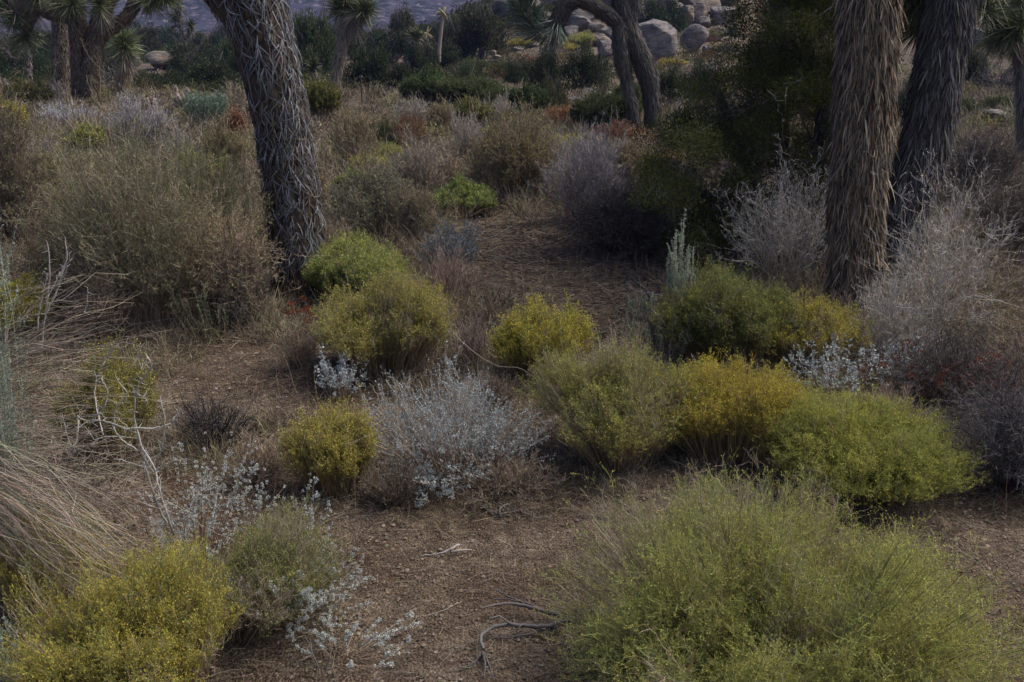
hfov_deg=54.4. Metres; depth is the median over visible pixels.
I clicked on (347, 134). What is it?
blackbrush
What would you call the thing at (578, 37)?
broom shrub
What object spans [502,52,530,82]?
scrub oak
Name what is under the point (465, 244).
white leaf shrub
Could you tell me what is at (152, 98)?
cholla cactus
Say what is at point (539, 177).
blackbrush
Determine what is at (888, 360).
white leaf shrub
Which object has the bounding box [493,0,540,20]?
boulder
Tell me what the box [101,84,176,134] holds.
dead shrub
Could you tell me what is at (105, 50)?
scrub oak
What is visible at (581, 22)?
boulder
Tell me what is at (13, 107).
rabbitbrush
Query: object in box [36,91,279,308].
green shrub
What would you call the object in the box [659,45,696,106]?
scrub oak
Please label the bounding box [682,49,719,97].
scrub oak
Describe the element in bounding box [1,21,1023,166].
scrub
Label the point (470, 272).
blackbrush
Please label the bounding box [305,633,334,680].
dead branch
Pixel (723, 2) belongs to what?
boulder
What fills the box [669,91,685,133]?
dead shrub
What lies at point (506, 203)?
dry undergrowth
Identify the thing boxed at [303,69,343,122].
rabbitbrush
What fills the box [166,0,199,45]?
joshua tree
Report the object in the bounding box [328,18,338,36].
juniper bush
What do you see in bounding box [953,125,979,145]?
blackbrush
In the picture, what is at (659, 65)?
rabbitbrush
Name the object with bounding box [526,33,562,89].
scrub oak
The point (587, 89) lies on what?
boulder
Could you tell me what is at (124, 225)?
blackbrush
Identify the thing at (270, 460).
blackbrush
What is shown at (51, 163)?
blackbrush
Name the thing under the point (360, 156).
rabbitbrush
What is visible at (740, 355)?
dead shrub
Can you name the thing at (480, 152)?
blackbrush
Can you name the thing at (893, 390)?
blackbrush
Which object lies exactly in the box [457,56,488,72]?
green shrub
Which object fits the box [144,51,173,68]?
boulder
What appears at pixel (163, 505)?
thorny branch
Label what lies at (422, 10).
mountain
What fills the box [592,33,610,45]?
boulder
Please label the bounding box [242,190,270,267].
blackbrush
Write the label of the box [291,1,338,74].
scrub oak
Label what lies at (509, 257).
dead branch
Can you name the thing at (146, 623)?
rabbitbrush
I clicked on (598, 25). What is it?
boulder
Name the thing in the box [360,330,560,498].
white leaf shrub
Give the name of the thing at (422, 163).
dead shrub
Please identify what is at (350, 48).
juniper bush
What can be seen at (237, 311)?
dead shrub
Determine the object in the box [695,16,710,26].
boulder
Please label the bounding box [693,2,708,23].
boulder
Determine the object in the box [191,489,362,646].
broom shrub
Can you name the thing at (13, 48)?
juniper bush
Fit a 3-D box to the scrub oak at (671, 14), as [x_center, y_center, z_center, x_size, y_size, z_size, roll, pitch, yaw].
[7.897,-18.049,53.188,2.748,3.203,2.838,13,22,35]
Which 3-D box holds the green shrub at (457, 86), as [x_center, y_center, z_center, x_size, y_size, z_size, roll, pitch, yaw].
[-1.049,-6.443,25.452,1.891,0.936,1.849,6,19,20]
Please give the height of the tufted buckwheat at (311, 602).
0.295 m
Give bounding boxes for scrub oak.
[0,38,51,77]
[23,21,51,64]
[86,23,116,57]
[100,47,117,84]
[110,12,143,39]
[131,67,195,89]
[144,13,185,46]
[163,21,224,68]
[165,39,203,77]
[185,20,222,47]
[186,42,240,91]
[212,25,228,39]
[218,26,233,61]
[225,50,238,73]
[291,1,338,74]
[342,31,396,88]
[358,15,416,63]
[359,13,384,48]
[377,42,413,91]
[403,18,440,75]
[415,10,439,48]
[424,26,461,70]
[449,55,487,79]
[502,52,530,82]
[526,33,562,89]
[551,22,614,95]
[638,0,688,31]
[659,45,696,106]
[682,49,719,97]
[895,73,910,119]
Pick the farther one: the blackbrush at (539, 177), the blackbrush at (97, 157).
the blackbrush at (97, 157)
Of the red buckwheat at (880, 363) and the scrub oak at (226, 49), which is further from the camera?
the scrub oak at (226, 49)
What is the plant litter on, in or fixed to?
on the ground at (506, 544)
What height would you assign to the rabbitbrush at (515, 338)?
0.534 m
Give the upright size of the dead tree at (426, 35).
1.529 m
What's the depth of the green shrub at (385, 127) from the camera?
16.80 m
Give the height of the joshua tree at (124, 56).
2.881 m
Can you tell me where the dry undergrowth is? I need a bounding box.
[0,65,1023,671]
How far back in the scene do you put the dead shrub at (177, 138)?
14.30 m
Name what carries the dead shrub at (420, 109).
on the ground at (506, 544)
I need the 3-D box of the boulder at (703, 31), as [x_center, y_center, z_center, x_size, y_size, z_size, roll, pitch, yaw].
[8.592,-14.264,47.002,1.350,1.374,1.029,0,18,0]
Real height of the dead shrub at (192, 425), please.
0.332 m
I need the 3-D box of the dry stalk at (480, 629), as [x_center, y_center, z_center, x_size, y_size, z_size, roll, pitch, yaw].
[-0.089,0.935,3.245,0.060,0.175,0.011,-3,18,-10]
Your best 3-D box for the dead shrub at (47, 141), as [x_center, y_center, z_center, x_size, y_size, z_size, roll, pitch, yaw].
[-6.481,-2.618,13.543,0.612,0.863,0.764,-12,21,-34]
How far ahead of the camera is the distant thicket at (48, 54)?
56.39 m
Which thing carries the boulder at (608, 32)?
on the ground at (506, 544)
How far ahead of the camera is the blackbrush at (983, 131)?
16.89 m
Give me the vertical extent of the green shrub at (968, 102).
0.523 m
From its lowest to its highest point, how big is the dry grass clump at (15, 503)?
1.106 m
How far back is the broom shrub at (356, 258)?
7.31 m
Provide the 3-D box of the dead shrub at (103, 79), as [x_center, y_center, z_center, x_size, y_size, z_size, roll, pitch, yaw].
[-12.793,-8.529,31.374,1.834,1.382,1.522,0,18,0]
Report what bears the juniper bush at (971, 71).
on the ground at (506, 544)
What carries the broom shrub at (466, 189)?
on the ground at (506, 544)
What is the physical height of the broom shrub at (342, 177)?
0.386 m
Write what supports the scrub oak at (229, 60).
on the ground at (506, 544)
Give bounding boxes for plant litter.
[1,91,1023,681]
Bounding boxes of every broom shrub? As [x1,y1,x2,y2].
[70,120,108,154]
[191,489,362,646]
[300,223,412,304]
[332,167,371,192]
[373,140,403,162]
[427,172,499,216]
[511,293,717,473]
[526,442,1023,681]
[564,30,596,47]
[709,29,724,38]
[746,371,990,511]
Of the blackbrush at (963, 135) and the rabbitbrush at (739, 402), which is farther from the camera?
the blackbrush at (963, 135)
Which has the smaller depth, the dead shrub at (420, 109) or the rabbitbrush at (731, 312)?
the rabbitbrush at (731, 312)
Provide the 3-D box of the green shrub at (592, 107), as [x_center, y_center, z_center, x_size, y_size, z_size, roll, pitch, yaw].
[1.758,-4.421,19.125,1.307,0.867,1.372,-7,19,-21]
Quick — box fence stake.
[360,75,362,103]
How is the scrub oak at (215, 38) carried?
on the ground at (506, 544)
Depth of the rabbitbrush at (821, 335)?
5.97 m
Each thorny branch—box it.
[37,237,91,347]
[58,345,240,557]
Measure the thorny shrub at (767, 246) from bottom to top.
1.568 m
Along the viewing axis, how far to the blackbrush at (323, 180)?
11.71 m
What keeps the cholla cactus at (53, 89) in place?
on the ground at (506, 544)
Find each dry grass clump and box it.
[0,243,206,515]
[0,434,260,619]
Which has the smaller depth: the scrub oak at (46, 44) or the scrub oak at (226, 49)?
the scrub oak at (226, 49)
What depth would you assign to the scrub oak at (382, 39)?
50.24 m
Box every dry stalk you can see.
[345,408,424,444]
[401,601,461,629]
[460,340,537,381]
[476,611,493,652]
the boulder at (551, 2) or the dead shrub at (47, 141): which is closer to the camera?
the dead shrub at (47, 141)
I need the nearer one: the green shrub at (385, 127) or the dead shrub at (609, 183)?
the dead shrub at (609, 183)
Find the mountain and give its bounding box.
[0,0,480,32]
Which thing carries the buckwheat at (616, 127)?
on the ground at (506, 544)
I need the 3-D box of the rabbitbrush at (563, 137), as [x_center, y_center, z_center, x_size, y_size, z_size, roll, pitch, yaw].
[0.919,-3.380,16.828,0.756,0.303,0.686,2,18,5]
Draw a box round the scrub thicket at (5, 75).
[0,48,584,94]
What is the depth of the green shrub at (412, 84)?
25.64 m
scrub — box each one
[0,0,558,63]
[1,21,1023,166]
[486,0,1011,78]
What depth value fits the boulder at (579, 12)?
56.93 m
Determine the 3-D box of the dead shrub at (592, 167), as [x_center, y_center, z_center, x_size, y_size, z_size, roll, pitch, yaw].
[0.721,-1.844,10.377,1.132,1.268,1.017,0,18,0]
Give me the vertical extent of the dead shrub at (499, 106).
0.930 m
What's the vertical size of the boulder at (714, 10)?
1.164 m
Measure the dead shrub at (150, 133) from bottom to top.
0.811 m
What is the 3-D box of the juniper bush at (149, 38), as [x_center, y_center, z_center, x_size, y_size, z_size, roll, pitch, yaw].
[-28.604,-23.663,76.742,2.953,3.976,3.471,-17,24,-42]
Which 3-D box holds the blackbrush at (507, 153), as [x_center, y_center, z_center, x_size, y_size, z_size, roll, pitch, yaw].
[-0.002,-2.307,11.867,1.335,1.262,1.521,0,18,0]
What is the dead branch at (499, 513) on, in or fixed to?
on the ground at (506, 544)
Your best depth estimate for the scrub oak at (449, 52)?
46.01 m
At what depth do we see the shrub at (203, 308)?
6.66 m
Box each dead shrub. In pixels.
[0,374,243,605]
[0,537,104,667]
[17,122,64,166]
[37,98,102,127]
[100,60,141,89]
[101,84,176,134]
[105,115,182,154]
[138,118,199,164]
[161,386,263,458]
[194,195,278,330]
[385,124,455,192]
[391,91,430,128]
[416,449,559,525]
[440,95,485,154]
[490,84,521,120]
[527,146,714,265]
[533,104,636,217]
[544,125,579,160]
[558,123,606,170]
[562,135,648,210]
[584,312,658,365]
[636,298,674,345]
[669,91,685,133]
[720,344,773,377]
[862,285,1023,426]
[927,325,1023,508]
[941,110,1023,200]
[943,164,1023,250]
[964,55,1013,91]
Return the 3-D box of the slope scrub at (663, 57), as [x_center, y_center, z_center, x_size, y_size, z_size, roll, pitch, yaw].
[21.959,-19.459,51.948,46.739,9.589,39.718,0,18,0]
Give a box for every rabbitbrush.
[0,77,53,104]
[0,95,30,139]
[0,269,58,347]
[0,479,115,638]
[0,528,245,681]
[42,329,163,468]
[164,138,243,197]
[275,385,387,499]
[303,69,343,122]
[304,237,458,379]
[349,151,391,171]
[449,89,496,127]
[486,287,598,383]
[508,37,524,48]
[554,132,580,146]
[561,43,579,51]
[646,252,819,375]
[652,347,818,465]
[655,58,663,71]
[659,57,688,67]
[750,285,882,372]
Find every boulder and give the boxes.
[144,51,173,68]
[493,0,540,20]
[540,0,555,6]
[561,25,577,40]
[565,15,589,30]
[569,9,593,20]
[581,88,595,96]
[588,22,604,31]
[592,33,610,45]
[597,39,612,56]
[599,27,608,33]
[604,28,611,40]
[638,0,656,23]
[639,19,678,60]
[680,0,720,12]
[680,5,693,25]
[680,24,708,51]
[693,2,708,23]
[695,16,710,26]
[702,45,716,54]
[706,26,723,40]
[710,6,739,24]
[720,0,738,4]
[971,27,988,45]
[981,109,1014,124]
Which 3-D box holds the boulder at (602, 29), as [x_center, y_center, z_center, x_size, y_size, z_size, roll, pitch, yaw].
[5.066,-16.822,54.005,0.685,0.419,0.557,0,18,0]
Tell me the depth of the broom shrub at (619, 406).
4.67 m
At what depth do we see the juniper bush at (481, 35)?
50.02 m
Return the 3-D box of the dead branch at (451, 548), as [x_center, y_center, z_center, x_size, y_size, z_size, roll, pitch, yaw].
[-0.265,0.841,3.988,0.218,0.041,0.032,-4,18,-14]
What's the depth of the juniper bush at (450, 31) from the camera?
53.77 m
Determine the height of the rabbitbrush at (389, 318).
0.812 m
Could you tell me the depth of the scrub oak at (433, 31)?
59.29 m
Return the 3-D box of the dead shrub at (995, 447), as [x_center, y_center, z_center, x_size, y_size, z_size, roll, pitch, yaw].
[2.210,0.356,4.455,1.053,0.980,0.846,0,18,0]
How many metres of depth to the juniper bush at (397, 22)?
61.01 m
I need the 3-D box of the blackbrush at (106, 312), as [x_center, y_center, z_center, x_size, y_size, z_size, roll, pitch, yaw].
[-2.722,-0.340,6.517,0.832,0.713,0.782,0,18,0]
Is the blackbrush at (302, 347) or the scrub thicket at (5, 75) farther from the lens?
the scrub thicket at (5, 75)
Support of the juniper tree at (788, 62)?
on the ground at (506, 544)
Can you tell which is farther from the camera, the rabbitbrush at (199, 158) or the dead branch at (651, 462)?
the rabbitbrush at (199, 158)
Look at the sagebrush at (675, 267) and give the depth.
6.10 m
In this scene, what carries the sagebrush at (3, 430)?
on the ground at (506, 544)
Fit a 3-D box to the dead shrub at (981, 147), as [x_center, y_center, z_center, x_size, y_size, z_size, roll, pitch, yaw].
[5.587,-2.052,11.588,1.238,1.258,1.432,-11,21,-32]
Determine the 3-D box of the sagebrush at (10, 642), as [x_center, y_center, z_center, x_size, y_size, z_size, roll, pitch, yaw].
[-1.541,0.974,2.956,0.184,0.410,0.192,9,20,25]
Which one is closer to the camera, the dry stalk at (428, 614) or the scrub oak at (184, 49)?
the dry stalk at (428, 614)
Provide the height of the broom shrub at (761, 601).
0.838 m
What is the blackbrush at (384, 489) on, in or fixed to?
on the ground at (506, 544)
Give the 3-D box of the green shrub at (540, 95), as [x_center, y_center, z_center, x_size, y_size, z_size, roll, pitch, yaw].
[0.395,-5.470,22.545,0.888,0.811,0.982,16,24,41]
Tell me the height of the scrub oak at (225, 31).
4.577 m
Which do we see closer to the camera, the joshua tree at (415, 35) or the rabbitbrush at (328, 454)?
the rabbitbrush at (328, 454)
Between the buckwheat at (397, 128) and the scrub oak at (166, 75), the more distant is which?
the scrub oak at (166, 75)
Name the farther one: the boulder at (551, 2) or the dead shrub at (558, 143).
the boulder at (551, 2)
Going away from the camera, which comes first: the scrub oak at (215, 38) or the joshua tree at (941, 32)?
the joshua tree at (941, 32)
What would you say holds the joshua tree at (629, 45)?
on the ground at (506, 544)
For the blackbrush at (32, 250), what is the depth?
6.94 m
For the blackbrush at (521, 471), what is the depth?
4.49 m
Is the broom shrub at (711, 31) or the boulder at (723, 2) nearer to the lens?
the broom shrub at (711, 31)
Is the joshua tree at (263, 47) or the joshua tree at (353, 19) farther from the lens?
the joshua tree at (353, 19)
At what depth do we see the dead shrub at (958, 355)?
5.46 m
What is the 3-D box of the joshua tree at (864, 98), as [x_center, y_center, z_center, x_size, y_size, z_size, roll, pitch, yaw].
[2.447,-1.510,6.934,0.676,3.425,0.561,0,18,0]
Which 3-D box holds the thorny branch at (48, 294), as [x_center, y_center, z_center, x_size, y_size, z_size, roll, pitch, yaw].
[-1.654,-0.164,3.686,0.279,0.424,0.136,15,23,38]
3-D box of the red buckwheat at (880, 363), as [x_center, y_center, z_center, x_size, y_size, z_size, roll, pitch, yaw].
[2.238,0.165,5.671,0.509,0.318,0.519,13,22,35]
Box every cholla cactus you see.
[0,77,9,100]
[45,76,67,106]
[138,91,156,111]
[169,84,195,113]
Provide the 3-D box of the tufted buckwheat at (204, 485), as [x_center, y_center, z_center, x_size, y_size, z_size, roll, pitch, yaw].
[-1.087,0.626,3.701,0.532,0.595,0.439,-12,21,-34]
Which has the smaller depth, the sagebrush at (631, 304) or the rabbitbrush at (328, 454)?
the rabbitbrush at (328, 454)
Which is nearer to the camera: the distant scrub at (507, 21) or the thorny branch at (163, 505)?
the thorny branch at (163, 505)
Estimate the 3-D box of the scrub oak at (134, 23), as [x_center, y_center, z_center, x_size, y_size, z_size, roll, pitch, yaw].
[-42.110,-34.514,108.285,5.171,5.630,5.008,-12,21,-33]
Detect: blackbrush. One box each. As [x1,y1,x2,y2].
[0,47,64,251]
[0,170,101,314]
[8,38,247,339]
[19,138,66,197]
[23,144,111,236]
[43,233,169,345]
[67,139,128,174]
[135,150,338,330]
[197,111,255,171]
[225,422,291,486]
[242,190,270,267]
[266,313,320,371]
[316,152,330,193]
[322,116,420,239]
[324,213,354,245]
[328,94,384,170]
[350,446,427,508]
[352,106,397,136]
[375,170,444,245]
[412,231,476,317]
[423,93,455,131]
[428,144,461,186]
[447,246,480,298]
[449,297,491,369]
[457,93,566,200]
[464,125,506,167]
[465,365,527,412]
[468,449,566,498]
[485,106,538,132]
[516,143,572,199]
[590,130,656,183]
[790,284,861,334]
[835,376,944,433]
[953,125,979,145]
[970,123,1016,142]
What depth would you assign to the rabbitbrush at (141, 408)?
4.64 m
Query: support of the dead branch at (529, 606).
on the ground at (506, 544)
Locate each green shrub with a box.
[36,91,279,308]
[366,114,405,144]
[397,63,452,105]
[426,72,509,105]
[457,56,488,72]
[504,81,551,113]
[567,88,642,132]
[610,80,642,112]
[960,94,983,114]
[976,91,1014,110]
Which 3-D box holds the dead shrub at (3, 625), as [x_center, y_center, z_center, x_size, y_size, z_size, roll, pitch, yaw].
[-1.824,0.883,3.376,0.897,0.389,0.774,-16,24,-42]
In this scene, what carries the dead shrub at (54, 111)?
on the ground at (506, 544)
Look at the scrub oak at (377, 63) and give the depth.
31.51 m
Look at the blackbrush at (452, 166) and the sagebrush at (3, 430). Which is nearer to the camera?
the sagebrush at (3, 430)
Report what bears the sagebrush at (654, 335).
on the ground at (506, 544)
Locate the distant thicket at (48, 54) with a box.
[19,0,537,65]
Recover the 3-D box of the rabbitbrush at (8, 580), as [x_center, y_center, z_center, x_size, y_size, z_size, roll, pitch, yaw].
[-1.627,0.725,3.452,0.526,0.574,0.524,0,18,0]
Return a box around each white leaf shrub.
[313,343,369,399]
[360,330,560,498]
[383,458,470,507]
[412,209,485,268]
[782,331,890,399]
[853,326,958,394]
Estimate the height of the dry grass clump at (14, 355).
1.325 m
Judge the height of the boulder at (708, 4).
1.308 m
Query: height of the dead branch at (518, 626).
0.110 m
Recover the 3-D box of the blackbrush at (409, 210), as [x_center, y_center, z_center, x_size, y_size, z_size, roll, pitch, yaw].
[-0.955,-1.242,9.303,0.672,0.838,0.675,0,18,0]
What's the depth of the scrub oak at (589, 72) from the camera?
28.95 m
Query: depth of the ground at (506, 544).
4.21 m
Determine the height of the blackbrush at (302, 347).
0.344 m
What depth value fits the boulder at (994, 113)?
20.78 m
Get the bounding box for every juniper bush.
[0,37,23,59]
[128,18,162,51]
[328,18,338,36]
[346,33,369,59]
[388,0,415,38]
[433,8,477,51]
[451,0,511,60]
[541,59,569,108]
[962,39,994,84]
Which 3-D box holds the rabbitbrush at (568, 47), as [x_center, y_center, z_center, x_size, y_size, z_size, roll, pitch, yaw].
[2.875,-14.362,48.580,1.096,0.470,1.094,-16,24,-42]
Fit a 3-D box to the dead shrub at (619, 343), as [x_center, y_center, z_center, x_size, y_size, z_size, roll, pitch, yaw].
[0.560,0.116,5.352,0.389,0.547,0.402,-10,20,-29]
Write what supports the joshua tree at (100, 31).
on the ground at (506, 544)
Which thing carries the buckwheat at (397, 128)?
on the ground at (506, 544)
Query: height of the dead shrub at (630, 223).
1.446 m
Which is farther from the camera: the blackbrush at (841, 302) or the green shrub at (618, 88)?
the green shrub at (618, 88)
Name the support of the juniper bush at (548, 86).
on the ground at (506, 544)
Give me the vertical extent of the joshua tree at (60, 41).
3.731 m
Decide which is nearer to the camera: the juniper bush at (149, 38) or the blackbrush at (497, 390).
the blackbrush at (497, 390)
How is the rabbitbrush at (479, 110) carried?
on the ground at (506, 544)
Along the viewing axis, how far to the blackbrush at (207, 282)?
6.78 m
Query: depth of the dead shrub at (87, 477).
4.04 m
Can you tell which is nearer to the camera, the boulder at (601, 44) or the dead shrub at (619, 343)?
the dead shrub at (619, 343)
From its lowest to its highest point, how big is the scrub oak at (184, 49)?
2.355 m
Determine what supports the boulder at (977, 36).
on the ground at (506, 544)
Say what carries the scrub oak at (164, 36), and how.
on the ground at (506, 544)
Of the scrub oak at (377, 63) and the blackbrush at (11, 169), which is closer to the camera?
the blackbrush at (11, 169)
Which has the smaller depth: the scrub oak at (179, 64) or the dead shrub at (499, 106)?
the dead shrub at (499, 106)
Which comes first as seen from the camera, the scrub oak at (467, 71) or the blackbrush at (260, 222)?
the blackbrush at (260, 222)
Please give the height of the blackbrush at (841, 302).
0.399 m
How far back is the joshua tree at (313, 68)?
33.08 m
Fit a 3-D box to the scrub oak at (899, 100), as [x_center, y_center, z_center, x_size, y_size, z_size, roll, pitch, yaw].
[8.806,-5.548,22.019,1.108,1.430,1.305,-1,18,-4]
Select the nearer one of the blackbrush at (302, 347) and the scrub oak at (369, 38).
the blackbrush at (302, 347)
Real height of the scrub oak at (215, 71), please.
1.864 m
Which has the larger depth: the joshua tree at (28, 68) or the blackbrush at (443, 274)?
the joshua tree at (28, 68)
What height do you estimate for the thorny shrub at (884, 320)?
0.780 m
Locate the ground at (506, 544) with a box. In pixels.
[0,0,1023,681]
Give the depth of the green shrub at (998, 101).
23.59 m
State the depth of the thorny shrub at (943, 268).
6.17 m
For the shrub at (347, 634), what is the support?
on the ground at (506, 544)
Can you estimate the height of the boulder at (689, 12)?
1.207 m
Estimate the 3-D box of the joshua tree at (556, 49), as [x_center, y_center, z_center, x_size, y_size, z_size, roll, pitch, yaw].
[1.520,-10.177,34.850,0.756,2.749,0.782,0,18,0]
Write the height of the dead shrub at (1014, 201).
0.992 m
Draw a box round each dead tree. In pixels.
[421,27,432,58]
[435,6,447,61]
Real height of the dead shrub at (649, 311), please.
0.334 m
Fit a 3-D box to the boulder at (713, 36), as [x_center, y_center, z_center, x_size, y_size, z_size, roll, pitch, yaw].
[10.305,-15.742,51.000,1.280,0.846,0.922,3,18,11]
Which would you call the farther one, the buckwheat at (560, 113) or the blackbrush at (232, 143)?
the buckwheat at (560, 113)
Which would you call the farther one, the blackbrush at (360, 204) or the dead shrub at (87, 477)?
the blackbrush at (360, 204)
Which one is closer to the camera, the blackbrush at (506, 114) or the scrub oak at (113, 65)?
the blackbrush at (506, 114)
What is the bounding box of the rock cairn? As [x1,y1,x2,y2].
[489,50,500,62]
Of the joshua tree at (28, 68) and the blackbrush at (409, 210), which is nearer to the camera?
the blackbrush at (409, 210)
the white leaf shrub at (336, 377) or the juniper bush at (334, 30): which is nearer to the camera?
the white leaf shrub at (336, 377)
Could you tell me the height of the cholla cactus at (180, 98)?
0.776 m
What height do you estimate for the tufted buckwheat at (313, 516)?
0.510 m
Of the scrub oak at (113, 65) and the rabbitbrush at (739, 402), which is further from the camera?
the scrub oak at (113, 65)
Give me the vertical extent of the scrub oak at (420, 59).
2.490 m
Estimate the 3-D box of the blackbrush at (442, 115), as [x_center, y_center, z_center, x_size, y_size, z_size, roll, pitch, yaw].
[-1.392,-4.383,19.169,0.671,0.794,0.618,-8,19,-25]
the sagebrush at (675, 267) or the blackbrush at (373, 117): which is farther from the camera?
the blackbrush at (373, 117)
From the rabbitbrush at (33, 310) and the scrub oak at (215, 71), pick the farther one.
the scrub oak at (215, 71)
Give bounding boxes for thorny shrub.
[698,90,828,285]
[842,248,962,373]
[847,129,1023,354]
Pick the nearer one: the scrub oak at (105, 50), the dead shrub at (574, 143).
the dead shrub at (574, 143)
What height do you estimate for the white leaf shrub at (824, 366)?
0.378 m
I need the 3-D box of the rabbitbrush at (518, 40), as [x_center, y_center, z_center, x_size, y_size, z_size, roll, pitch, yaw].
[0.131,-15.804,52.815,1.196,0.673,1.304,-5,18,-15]
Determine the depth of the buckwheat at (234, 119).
17.65 m
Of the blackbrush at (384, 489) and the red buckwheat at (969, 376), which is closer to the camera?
the blackbrush at (384, 489)
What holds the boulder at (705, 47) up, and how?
on the ground at (506, 544)
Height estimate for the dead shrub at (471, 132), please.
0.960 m
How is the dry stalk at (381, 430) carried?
on the rabbitbrush at (328, 454)
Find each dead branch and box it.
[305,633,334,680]
[421,544,471,555]
[458,615,570,677]
[474,225,594,258]
[476,573,566,637]
[479,491,547,518]
[619,275,666,299]
[626,448,680,476]
[987,391,1022,482]
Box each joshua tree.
[0,0,187,104]
[21,29,46,84]
[50,0,71,92]
[104,23,147,94]
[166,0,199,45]
[185,0,326,300]
[304,54,322,82]
[317,0,386,88]
[404,24,425,70]
[499,0,662,138]
[548,10,561,73]
[814,0,911,318]
[884,0,1013,277]
[973,0,1023,156]
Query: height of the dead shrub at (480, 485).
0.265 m
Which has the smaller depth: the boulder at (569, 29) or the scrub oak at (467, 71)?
the scrub oak at (467, 71)
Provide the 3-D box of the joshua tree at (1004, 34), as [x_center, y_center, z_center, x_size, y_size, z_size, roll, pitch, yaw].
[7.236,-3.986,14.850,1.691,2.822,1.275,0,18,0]
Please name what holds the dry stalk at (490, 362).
on the ground at (506, 544)
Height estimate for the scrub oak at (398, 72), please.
1.687 m
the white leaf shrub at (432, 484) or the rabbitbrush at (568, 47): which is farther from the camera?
the rabbitbrush at (568, 47)
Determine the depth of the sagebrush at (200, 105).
19.91 m
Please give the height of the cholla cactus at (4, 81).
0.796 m
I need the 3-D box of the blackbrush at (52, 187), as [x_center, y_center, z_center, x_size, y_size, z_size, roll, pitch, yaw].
[-4.233,-1.423,9.660,1.058,0.931,0.941,0,18,0]
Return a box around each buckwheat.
[133,427,285,580]
[214,533,374,642]
[215,104,249,138]
[284,296,316,341]
[290,472,334,575]
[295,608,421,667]
[389,109,427,150]
[543,102,574,125]
[586,115,655,145]
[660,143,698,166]
[854,339,953,396]
[901,351,1023,403]
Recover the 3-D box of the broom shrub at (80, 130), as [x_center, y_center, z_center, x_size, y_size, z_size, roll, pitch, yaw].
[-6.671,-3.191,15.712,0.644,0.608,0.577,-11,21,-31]
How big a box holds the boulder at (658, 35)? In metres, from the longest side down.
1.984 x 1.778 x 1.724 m
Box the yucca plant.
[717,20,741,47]
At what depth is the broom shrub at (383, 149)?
14.59 m
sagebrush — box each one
[0,213,45,624]
[0,613,18,681]
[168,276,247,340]
[181,86,228,127]
[621,298,704,367]
[626,289,657,320]
[665,209,695,355]
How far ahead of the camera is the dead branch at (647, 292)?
7.82 m
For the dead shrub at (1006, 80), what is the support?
on the ground at (506, 544)
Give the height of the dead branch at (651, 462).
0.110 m
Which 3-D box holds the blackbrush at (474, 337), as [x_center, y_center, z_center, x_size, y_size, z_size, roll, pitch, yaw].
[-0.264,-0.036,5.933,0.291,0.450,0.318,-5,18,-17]
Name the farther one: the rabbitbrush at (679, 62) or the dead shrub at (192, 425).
the rabbitbrush at (679, 62)
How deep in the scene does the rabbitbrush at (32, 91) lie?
25.09 m
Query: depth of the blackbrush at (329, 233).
8.30 m
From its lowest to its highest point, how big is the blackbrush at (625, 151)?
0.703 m
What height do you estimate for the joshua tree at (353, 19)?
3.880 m
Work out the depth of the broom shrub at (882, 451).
4.35 m
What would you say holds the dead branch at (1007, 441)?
on the ground at (506, 544)
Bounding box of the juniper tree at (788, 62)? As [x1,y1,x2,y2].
[626,0,911,271]
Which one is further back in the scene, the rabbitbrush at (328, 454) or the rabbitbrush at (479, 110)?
the rabbitbrush at (479, 110)
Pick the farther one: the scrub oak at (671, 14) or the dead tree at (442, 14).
the scrub oak at (671, 14)
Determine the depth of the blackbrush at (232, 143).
13.99 m

